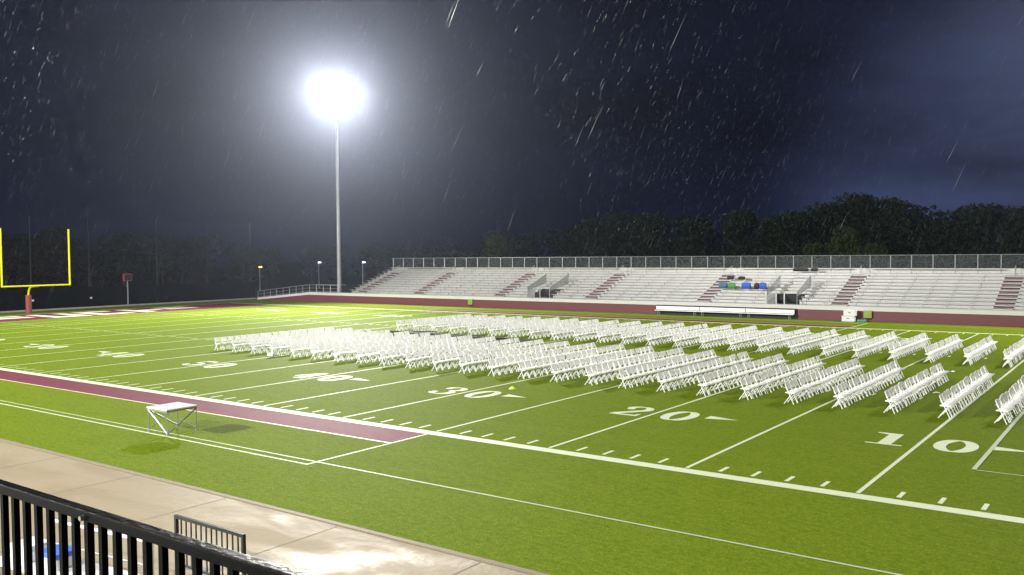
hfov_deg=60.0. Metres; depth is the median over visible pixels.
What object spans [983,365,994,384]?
folding chair
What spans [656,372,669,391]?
folding chair
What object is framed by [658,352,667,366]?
folding chair
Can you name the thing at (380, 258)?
leafy tree
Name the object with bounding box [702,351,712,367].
folding chair
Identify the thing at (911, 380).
folding chair
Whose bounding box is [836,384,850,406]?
folding chair
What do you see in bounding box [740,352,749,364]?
folding chair
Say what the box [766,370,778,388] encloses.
folding chair
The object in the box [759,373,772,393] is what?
folding chair
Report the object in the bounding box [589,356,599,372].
folding chair
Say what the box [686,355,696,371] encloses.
folding chair
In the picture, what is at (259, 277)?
street lamp
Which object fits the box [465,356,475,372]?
folding chair
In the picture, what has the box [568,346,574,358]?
folding chair
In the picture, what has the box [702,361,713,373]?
folding chair
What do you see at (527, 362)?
folding chair
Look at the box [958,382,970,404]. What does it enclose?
folding chair
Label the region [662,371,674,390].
folding chair
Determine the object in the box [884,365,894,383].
folding chair
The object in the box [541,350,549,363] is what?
folding chair
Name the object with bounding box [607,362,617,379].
folding chair
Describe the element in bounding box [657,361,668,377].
folding chair
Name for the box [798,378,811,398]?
folding chair
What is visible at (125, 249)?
leafy tree
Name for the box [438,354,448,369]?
folding chair
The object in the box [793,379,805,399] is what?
folding chair
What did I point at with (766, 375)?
folding chair
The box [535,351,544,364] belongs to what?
folding chair
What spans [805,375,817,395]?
folding chair
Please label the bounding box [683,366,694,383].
folding chair
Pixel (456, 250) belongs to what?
leafy tree
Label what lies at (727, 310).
team bench
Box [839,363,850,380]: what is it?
folding chair
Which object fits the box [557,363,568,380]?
folding chair
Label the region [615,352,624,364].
folding chair
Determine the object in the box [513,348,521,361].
folding chair
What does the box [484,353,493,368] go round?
folding chair
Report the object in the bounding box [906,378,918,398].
folding chair
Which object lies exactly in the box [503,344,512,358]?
folding chair
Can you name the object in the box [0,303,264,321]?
end zone
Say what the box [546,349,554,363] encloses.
folding chair
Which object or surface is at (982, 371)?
folding chair
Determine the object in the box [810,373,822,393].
folding chair
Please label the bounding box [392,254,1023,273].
chain link fence
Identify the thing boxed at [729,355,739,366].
folding chair
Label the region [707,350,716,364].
folding chair
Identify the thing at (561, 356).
folding chair
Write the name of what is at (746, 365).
folding chair
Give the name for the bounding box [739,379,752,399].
folding chair
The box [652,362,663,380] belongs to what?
folding chair
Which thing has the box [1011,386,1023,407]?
folding chair
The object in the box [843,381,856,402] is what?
folding chair
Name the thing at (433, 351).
folding chair
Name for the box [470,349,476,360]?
folding chair
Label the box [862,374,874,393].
folding chair
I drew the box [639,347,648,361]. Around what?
folding chair
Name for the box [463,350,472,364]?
folding chair
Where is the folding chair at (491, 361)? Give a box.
[488,359,499,375]
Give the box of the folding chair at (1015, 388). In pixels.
[1013,384,1023,406]
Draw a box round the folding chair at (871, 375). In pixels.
[867,371,880,390]
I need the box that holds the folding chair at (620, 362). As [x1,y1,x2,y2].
[618,360,628,376]
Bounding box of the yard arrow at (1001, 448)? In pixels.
[993,447,1023,451]
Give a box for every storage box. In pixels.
[841,315,855,321]
[843,310,856,315]
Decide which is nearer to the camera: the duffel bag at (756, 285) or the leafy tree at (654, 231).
the duffel bag at (756, 285)
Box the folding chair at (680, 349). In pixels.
[678,347,687,362]
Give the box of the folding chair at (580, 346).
[577,344,585,357]
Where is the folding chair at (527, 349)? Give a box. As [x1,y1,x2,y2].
[524,347,532,360]
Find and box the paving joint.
[0,457,480,574]
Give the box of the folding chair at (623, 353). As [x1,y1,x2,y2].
[621,351,629,365]
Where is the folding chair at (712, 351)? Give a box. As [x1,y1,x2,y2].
[710,349,720,364]
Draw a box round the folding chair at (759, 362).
[757,360,767,374]
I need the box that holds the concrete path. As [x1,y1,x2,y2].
[0,441,529,574]
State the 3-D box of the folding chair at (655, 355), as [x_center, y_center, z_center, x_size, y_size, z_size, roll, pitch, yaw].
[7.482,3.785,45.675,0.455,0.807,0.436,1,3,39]
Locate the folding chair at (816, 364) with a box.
[812,357,822,372]
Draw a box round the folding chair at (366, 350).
[363,348,373,362]
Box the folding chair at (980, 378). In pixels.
[975,370,986,389]
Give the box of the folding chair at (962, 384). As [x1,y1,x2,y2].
[960,380,972,401]
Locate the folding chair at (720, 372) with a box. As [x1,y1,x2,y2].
[716,370,729,389]
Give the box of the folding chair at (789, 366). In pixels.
[787,364,798,380]
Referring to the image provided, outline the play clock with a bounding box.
[123,274,131,305]
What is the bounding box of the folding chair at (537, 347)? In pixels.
[534,345,542,357]
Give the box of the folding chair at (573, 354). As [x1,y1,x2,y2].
[571,352,579,366]
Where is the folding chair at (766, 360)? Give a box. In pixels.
[764,357,774,369]
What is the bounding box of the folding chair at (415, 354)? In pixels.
[412,351,423,366]
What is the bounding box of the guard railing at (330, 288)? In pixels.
[259,284,337,296]
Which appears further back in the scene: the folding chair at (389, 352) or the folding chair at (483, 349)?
the folding chair at (483, 349)
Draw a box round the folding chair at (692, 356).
[690,354,700,370]
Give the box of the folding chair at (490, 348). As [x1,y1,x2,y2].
[487,346,495,357]
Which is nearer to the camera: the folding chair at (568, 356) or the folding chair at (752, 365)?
the folding chair at (752, 365)
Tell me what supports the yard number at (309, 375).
on the turf field
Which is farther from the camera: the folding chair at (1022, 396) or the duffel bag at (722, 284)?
the duffel bag at (722, 284)
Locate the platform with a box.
[146,402,197,435]
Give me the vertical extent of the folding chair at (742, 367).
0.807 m
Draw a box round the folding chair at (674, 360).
[671,358,682,368]
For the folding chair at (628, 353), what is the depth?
47.26 m
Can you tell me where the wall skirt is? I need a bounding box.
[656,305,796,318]
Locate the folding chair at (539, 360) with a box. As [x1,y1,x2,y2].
[536,358,547,375]
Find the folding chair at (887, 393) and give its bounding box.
[883,390,898,413]
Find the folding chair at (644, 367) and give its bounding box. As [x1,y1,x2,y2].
[641,364,653,382]
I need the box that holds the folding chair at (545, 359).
[542,357,551,373]
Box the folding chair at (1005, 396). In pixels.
[1000,393,1017,416]
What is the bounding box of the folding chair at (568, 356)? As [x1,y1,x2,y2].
[566,353,574,368]
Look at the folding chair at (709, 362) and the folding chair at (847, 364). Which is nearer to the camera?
the folding chair at (847, 364)
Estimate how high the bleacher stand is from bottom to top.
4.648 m
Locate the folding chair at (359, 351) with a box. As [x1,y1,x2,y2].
[356,349,366,363]
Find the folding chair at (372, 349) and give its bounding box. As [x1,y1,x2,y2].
[370,347,379,361]
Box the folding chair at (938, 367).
[935,364,947,382]
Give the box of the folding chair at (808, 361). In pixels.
[805,359,816,375]
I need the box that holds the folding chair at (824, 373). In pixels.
[822,369,833,388]
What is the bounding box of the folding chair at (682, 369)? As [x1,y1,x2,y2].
[679,367,691,385]
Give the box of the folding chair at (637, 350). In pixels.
[635,348,642,362]
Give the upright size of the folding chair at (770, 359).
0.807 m
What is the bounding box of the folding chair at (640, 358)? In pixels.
[638,356,648,370]
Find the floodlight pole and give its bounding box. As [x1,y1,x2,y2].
[316,81,356,291]
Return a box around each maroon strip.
[0,370,423,442]
[423,309,853,327]
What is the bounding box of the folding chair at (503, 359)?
[500,357,511,373]
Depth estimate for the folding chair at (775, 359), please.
44.12 m
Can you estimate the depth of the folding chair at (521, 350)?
48.85 m
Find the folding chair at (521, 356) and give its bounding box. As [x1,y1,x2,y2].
[519,354,527,370]
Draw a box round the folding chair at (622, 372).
[618,369,630,388]
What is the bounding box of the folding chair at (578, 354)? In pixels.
[575,351,584,364]
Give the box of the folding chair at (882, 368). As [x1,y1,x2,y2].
[880,366,891,384]
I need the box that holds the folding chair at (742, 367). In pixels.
[740,364,750,378]
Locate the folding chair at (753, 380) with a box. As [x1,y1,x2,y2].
[749,376,761,394]
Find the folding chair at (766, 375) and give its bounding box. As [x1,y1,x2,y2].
[762,372,774,391]
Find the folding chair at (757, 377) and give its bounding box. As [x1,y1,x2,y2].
[754,374,766,394]
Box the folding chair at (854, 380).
[851,378,865,399]
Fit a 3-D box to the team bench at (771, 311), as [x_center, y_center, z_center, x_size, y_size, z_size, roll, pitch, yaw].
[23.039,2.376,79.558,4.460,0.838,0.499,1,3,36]
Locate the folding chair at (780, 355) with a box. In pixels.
[779,353,788,365]
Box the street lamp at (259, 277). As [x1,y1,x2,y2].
[258,266,261,290]
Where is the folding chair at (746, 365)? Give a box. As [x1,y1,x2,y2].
[744,363,755,379]
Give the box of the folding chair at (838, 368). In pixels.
[836,365,846,381]
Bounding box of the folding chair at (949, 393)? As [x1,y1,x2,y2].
[946,389,959,410]
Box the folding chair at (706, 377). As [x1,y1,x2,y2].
[702,374,716,394]
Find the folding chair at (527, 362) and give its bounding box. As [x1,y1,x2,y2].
[524,360,535,377]
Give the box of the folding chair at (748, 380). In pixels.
[744,377,757,398]
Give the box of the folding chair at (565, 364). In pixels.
[561,362,572,378]
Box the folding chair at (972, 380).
[969,375,981,394]
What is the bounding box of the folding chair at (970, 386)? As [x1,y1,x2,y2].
[964,378,976,397]
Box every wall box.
[468,299,472,305]
[864,311,871,318]
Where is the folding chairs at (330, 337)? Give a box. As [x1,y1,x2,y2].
[214,314,1023,366]
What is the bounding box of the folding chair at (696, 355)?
[694,353,704,368]
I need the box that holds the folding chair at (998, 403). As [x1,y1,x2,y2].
[994,399,1010,424]
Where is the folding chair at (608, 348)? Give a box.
[606,346,614,359]
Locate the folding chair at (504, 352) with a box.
[502,350,512,363]
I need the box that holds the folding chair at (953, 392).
[950,387,963,410]
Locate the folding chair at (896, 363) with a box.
[893,360,904,377]
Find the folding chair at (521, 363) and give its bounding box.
[518,361,529,378]
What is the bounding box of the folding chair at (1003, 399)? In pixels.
[1000,395,1014,418]
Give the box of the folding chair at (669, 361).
[667,359,677,376]
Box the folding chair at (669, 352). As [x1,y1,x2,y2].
[667,350,675,363]
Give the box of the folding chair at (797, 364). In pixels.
[795,362,805,378]
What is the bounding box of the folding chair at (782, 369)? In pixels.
[780,366,791,383]
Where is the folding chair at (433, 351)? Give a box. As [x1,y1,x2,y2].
[431,349,437,363]
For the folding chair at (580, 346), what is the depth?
50.27 m
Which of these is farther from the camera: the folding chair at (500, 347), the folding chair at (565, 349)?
the folding chair at (500, 347)
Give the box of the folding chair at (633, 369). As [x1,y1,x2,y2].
[631,367,642,384]
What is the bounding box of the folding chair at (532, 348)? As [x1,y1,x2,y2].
[529,346,537,358]
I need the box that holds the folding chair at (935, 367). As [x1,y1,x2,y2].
[933,365,944,383]
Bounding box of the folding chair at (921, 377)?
[918,373,929,393]
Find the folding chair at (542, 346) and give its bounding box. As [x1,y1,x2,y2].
[540,344,547,356]
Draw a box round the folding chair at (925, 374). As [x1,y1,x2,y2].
[923,370,934,389]
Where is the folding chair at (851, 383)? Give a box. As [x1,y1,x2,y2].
[848,380,861,400]
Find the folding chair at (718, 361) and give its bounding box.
[715,358,725,369]
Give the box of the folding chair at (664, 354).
[661,351,670,366]
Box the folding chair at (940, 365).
[938,363,949,380]
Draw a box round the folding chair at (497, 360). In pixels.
[494,358,505,374]
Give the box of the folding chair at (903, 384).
[898,382,913,403]
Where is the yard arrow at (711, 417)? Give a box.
[705,416,731,419]
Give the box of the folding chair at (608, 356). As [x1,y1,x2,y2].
[605,353,615,368]
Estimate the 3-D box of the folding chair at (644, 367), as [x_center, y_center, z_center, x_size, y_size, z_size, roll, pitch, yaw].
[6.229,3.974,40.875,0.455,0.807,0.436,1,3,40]
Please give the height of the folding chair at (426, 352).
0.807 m
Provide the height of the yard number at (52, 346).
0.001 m
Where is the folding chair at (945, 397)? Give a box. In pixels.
[942,392,956,416]
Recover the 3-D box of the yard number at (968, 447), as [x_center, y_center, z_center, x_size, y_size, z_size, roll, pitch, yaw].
[13.510,4.823,27.009,1.220,0.001,1.906,1,3,36]
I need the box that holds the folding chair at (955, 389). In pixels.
[952,385,965,408]
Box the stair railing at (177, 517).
[174,514,246,574]
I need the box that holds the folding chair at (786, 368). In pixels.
[783,365,794,381]
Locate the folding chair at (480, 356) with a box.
[477,354,487,369]
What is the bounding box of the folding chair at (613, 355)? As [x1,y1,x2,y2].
[610,353,620,367]
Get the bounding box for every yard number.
[38,346,67,348]
[100,352,128,355]
[112,354,144,356]
[182,361,215,364]
[204,364,236,367]
[294,373,326,377]
[317,376,352,380]
[429,387,467,393]
[465,391,500,397]
[611,407,653,415]
[660,411,699,419]
[865,432,903,445]
[933,440,978,452]
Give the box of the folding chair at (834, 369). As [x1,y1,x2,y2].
[831,366,842,383]
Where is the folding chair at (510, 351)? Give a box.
[507,349,516,362]
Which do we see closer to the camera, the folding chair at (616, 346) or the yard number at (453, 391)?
the yard number at (453, 391)
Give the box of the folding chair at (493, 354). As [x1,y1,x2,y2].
[490,352,499,367]
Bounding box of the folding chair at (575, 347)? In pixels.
[572,345,580,357]
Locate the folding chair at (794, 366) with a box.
[792,363,802,381]
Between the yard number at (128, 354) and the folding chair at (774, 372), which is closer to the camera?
the folding chair at (774, 372)
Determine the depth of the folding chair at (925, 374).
38.04 m
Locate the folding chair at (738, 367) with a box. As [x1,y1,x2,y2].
[735,365,747,383]
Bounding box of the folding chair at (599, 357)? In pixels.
[596,355,606,371]
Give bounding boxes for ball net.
[0,216,251,300]
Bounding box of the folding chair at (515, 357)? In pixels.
[513,355,523,371]
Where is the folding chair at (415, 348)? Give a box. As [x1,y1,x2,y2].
[412,346,420,360]
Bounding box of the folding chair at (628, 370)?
[625,368,637,387]
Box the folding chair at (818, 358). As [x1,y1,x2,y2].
[815,356,826,372]
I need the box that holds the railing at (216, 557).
[0,479,311,574]
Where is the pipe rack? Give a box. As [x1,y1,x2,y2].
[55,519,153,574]
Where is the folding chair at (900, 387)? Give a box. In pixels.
[897,383,910,405]
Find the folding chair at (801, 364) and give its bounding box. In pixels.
[799,361,809,376]
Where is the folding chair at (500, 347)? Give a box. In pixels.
[497,345,507,357]
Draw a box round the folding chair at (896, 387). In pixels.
[893,385,907,407]
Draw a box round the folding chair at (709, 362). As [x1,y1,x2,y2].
[707,360,718,372]
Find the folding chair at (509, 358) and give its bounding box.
[506,356,517,372]
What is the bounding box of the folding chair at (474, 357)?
[471,355,481,370]
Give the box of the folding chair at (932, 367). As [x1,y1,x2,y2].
[931,366,942,384]
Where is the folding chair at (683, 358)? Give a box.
[681,356,691,372]
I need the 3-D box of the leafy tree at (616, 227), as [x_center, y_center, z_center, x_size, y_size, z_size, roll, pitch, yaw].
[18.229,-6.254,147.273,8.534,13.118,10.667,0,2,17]
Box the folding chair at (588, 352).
[586,350,595,363]
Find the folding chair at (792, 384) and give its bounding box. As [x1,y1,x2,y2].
[789,381,802,401]
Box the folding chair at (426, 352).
[424,350,433,364]
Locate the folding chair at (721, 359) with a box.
[719,357,730,369]
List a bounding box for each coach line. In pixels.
[0,403,426,464]
[422,308,866,327]
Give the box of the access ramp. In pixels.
[257,292,308,301]
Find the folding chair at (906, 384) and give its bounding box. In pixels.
[904,380,916,401]
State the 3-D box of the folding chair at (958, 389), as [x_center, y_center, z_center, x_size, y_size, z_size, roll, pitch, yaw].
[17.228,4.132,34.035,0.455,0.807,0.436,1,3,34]
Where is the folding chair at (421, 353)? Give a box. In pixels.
[418,351,428,365]
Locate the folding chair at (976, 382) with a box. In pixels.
[970,373,982,393]
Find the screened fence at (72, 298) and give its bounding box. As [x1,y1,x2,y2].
[0,281,256,312]
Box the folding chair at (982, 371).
[979,368,991,387]
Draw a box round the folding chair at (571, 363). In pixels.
[568,361,579,377]
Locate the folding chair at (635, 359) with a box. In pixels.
[633,357,643,372]
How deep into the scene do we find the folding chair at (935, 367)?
39.72 m
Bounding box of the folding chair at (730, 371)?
[727,367,738,386]
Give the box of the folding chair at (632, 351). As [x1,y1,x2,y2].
[630,349,639,356]
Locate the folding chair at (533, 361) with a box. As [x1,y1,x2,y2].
[530,359,540,376]
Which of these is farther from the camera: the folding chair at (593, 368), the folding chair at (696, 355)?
the folding chair at (696, 355)
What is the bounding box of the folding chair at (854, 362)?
[851,359,862,376]
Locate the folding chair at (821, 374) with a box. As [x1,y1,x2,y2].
[818,371,830,390]
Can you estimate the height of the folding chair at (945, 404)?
0.807 m
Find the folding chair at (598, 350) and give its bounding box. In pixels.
[596,348,604,361]
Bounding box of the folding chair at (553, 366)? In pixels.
[550,364,561,381]
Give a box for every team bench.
[656,306,698,315]
[698,307,744,317]
[745,309,793,318]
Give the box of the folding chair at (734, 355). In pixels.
[732,354,741,365]
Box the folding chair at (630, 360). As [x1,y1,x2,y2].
[628,358,638,373]
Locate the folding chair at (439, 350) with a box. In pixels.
[437,348,444,362]
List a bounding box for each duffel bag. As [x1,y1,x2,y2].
[719,281,727,288]
[727,283,735,288]
[741,281,750,288]
[754,283,758,288]
[759,282,766,288]
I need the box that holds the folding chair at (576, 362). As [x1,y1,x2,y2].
[573,359,584,376]
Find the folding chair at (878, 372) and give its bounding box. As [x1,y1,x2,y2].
[875,368,886,386]
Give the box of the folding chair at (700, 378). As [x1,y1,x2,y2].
[697,375,709,395]
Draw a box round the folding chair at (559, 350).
[556,348,565,360]
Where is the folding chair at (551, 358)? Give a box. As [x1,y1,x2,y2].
[548,356,558,372]
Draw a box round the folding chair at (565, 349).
[562,347,570,360]
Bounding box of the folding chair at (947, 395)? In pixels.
[944,391,958,413]
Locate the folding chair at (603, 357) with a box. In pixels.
[600,354,610,370]
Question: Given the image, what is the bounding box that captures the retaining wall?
[309,292,1023,326]
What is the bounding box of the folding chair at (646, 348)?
[643,346,652,361]
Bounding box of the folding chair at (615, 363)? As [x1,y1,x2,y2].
[613,361,623,377]
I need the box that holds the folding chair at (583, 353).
[580,350,589,365]
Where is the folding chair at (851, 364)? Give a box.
[849,360,858,376]
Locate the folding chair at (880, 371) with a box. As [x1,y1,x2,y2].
[878,367,888,385]
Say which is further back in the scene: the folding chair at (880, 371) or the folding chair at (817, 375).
the folding chair at (880, 371)
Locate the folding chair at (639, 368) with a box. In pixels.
[636,366,647,384]
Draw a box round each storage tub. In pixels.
[10,536,46,561]
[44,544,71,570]
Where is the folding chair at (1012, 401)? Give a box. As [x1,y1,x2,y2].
[1005,391,1019,413]
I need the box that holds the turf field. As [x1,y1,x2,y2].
[0,299,1023,574]
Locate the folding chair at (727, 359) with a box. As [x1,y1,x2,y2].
[725,356,735,372]
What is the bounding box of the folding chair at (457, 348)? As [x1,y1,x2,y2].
[455,346,461,357]
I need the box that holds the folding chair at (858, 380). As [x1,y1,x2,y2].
[854,377,868,396]
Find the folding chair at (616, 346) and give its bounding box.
[614,345,622,358]
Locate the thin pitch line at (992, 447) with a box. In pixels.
[0,301,1023,574]
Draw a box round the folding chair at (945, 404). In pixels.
[938,394,953,418]
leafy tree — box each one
[0,233,37,289]
[5,236,64,288]
[27,226,97,287]
[59,241,124,286]
[97,232,151,285]
[137,236,183,283]
[158,239,203,283]
[183,235,228,282]
[226,243,267,281]
[245,245,280,287]
[295,247,329,282]
[313,244,355,281]
[353,242,398,276]
[387,239,441,268]
[425,236,479,266]
[473,230,525,266]
[480,234,518,266]
[504,233,553,267]
[540,224,607,271]
[571,216,620,267]
[596,211,646,267]
[626,212,680,267]
[669,214,720,267]
[703,209,767,272]
[739,214,805,272]
[758,210,827,272]
[784,202,857,267]
[797,243,827,267]
[815,192,893,267]
[816,224,862,267]
[851,242,892,267]
[854,196,918,267]
[867,200,961,273]
[898,221,967,273]
[923,205,996,273]
[935,202,1023,273]
[980,205,1023,267]
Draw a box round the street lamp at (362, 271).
[362,261,365,285]
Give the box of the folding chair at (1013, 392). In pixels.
[1009,388,1023,410]
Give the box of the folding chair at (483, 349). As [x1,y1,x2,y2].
[480,347,490,359]
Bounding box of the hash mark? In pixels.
[2,305,1023,509]
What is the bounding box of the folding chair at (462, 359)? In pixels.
[459,357,469,373]
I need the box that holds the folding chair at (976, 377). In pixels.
[973,372,985,391]
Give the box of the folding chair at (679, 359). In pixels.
[676,357,687,373]
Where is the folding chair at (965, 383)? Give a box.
[962,379,975,400]
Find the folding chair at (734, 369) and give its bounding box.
[731,366,743,385]
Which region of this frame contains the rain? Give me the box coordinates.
[0,0,1023,312]
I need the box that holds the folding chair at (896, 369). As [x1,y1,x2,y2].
[890,361,901,379]
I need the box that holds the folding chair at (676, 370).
[674,368,685,386]
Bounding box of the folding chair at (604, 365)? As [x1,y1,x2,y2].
[601,363,612,380]
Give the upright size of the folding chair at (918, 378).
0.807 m
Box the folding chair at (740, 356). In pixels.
[737,353,747,366]
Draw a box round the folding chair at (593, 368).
[590,365,602,383]
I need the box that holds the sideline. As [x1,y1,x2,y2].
[0,303,1023,522]
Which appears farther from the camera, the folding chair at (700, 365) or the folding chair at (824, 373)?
the folding chair at (700, 365)
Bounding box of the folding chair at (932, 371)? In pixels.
[929,368,940,386]
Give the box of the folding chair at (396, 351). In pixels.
[393,349,403,363]
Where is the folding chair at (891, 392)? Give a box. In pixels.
[888,388,902,411]
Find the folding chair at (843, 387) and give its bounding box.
[839,383,853,404]
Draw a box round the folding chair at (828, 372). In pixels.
[825,368,836,386]
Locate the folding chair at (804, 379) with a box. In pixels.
[800,376,813,396]
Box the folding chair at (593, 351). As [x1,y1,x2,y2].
[591,349,599,362]
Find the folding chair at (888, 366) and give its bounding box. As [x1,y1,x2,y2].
[887,364,897,382]
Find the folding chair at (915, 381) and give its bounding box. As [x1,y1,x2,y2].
[912,376,924,396]
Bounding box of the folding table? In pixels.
[0,556,139,574]
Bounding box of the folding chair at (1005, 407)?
[998,397,1013,421]
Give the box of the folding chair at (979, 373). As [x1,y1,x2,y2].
[977,369,989,388]
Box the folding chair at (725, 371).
[723,369,734,387]
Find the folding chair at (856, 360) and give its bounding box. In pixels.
[854,358,865,373]
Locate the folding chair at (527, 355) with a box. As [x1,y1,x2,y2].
[524,353,533,369]
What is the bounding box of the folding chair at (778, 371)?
[775,368,787,386]
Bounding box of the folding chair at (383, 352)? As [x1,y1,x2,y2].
[379,350,389,365]
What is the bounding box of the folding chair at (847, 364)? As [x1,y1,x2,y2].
[845,361,856,378]
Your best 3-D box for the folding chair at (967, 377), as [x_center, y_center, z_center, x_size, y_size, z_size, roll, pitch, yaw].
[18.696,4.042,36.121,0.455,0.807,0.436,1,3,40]
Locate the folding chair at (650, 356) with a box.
[648,354,657,368]
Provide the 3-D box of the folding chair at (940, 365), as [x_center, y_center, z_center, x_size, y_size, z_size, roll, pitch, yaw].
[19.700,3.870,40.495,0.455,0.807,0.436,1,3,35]
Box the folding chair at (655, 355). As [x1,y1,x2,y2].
[652,353,661,367]
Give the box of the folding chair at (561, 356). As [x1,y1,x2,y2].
[559,354,568,369]
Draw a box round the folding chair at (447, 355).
[444,353,454,368]
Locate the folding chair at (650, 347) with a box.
[648,346,657,359]
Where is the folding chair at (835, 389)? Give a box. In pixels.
[832,386,846,408]
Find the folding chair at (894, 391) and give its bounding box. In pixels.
[891,386,904,407]
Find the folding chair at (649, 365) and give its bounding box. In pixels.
[647,363,658,381]
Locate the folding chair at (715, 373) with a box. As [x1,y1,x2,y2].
[712,371,724,389]
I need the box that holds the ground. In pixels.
[0,257,1023,574]
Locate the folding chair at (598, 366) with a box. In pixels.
[596,364,607,382]
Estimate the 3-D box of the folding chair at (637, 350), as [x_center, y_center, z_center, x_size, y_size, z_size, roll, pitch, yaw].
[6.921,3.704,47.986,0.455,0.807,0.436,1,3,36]
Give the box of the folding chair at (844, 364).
[842,362,853,379]
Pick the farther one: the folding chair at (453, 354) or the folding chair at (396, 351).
the folding chair at (396, 351)
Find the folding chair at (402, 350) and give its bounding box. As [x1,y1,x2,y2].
[399,348,408,362]
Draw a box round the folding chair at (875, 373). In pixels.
[872,370,884,389]
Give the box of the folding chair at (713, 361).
[711,359,721,370]
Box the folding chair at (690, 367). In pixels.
[688,365,699,382]
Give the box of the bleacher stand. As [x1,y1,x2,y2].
[352,265,1023,309]
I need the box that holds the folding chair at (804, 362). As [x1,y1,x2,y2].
[802,360,813,376]
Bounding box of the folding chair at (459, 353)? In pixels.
[457,351,463,365]
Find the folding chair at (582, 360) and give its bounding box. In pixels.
[579,358,589,375]
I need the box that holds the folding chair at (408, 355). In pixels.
[405,352,415,368]
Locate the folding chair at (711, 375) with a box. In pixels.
[708,373,720,391]
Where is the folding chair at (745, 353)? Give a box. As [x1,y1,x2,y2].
[743,351,753,361]
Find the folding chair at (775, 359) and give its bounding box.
[772,355,781,368]
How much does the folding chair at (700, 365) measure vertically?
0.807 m
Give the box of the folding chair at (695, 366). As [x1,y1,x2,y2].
[692,364,704,381]
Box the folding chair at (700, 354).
[698,352,707,360]
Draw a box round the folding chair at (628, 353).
[625,350,634,363]
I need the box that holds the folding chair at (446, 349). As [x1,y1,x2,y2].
[444,347,453,361]
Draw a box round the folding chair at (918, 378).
[916,374,928,394]
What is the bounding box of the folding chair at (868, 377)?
[866,373,876,391]
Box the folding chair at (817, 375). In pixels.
[815,372,826,392]
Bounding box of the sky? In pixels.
[0,0,1023,264]
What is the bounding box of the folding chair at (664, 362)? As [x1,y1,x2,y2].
[662,360,671,376]
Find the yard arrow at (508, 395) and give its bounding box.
[504,394,525,397]
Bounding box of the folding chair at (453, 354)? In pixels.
[450,352,460,367]
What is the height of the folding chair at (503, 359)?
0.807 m
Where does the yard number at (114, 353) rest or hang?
on the turf field
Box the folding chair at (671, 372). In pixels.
[668,370,680,388]
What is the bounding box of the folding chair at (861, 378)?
[859,375,871,395]
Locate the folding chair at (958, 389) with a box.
[954,384,967,406]
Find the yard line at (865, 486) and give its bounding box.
[0,305,1023,492]
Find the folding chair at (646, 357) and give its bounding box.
[643,355,653,369]
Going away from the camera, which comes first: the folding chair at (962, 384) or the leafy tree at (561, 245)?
the folding chair at (962, 384)
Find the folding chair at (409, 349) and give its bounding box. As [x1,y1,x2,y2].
[406,347,416,361]
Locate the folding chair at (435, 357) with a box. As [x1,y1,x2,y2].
[431,355,442,370]
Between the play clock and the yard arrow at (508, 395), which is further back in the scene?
the play clock
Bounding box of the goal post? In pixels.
[0,228,70,313]
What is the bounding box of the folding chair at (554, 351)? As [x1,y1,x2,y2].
[552,349,558,361]
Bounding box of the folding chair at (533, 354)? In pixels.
[531,352,540,367]
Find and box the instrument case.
[793,268,808,270]
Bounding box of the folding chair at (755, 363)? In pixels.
[753,361,763,375]
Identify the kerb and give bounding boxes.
[0,438,549,574]
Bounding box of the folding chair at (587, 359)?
[585,357,594,373]
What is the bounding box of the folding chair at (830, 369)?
[828,367,839,384]
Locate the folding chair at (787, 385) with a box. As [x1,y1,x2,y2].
[784,382,798,404]
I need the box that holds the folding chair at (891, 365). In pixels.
[889,363,900,380]
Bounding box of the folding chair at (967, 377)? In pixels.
[965,376,978,397]
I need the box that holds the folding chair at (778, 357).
[776,354,785,367]
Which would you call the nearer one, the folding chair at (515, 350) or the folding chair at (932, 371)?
the folding chair at (932, 371)
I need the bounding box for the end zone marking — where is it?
[0,306,197,319]
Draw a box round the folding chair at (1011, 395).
[1008,389,1022,413]
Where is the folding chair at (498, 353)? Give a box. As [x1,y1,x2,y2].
[496,351,506,364]
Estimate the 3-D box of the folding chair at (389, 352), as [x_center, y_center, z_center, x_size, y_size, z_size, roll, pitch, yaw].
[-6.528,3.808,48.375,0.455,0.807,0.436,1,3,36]
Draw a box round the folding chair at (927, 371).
[925,369,936,387]
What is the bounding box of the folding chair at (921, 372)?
[920,371,931,390]
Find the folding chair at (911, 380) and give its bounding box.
[908,377,921,397]
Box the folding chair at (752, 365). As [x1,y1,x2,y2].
[748,362,759,377]
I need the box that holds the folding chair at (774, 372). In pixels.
[771,369,782,388]
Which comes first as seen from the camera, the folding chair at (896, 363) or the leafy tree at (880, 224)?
the folding chair at (896, 363)
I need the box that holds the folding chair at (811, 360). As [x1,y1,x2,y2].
[810,358,820,373]
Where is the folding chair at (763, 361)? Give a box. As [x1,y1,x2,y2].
[761,358,771,371]
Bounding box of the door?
[864,311,870,316]
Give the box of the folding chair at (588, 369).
[585,366,596,384]
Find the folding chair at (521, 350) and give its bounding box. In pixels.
[518,348,527,360]
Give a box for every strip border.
[1,379,389,442]
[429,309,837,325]
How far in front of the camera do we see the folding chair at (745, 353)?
45.96 m
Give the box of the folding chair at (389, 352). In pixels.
[387,350,397,364]
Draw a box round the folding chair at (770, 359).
[768,356,776,370]
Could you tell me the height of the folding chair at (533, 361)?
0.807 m
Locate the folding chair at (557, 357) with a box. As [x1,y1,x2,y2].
[554,355,562,369]
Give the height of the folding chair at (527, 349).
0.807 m
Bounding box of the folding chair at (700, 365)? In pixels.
[698,362,709,378]
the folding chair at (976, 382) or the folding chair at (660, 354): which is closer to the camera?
the folding chair at (976, 382)
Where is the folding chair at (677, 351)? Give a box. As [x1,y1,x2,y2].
[674,348,684,363]
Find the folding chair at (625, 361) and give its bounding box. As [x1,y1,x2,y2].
[623,359,633,375]

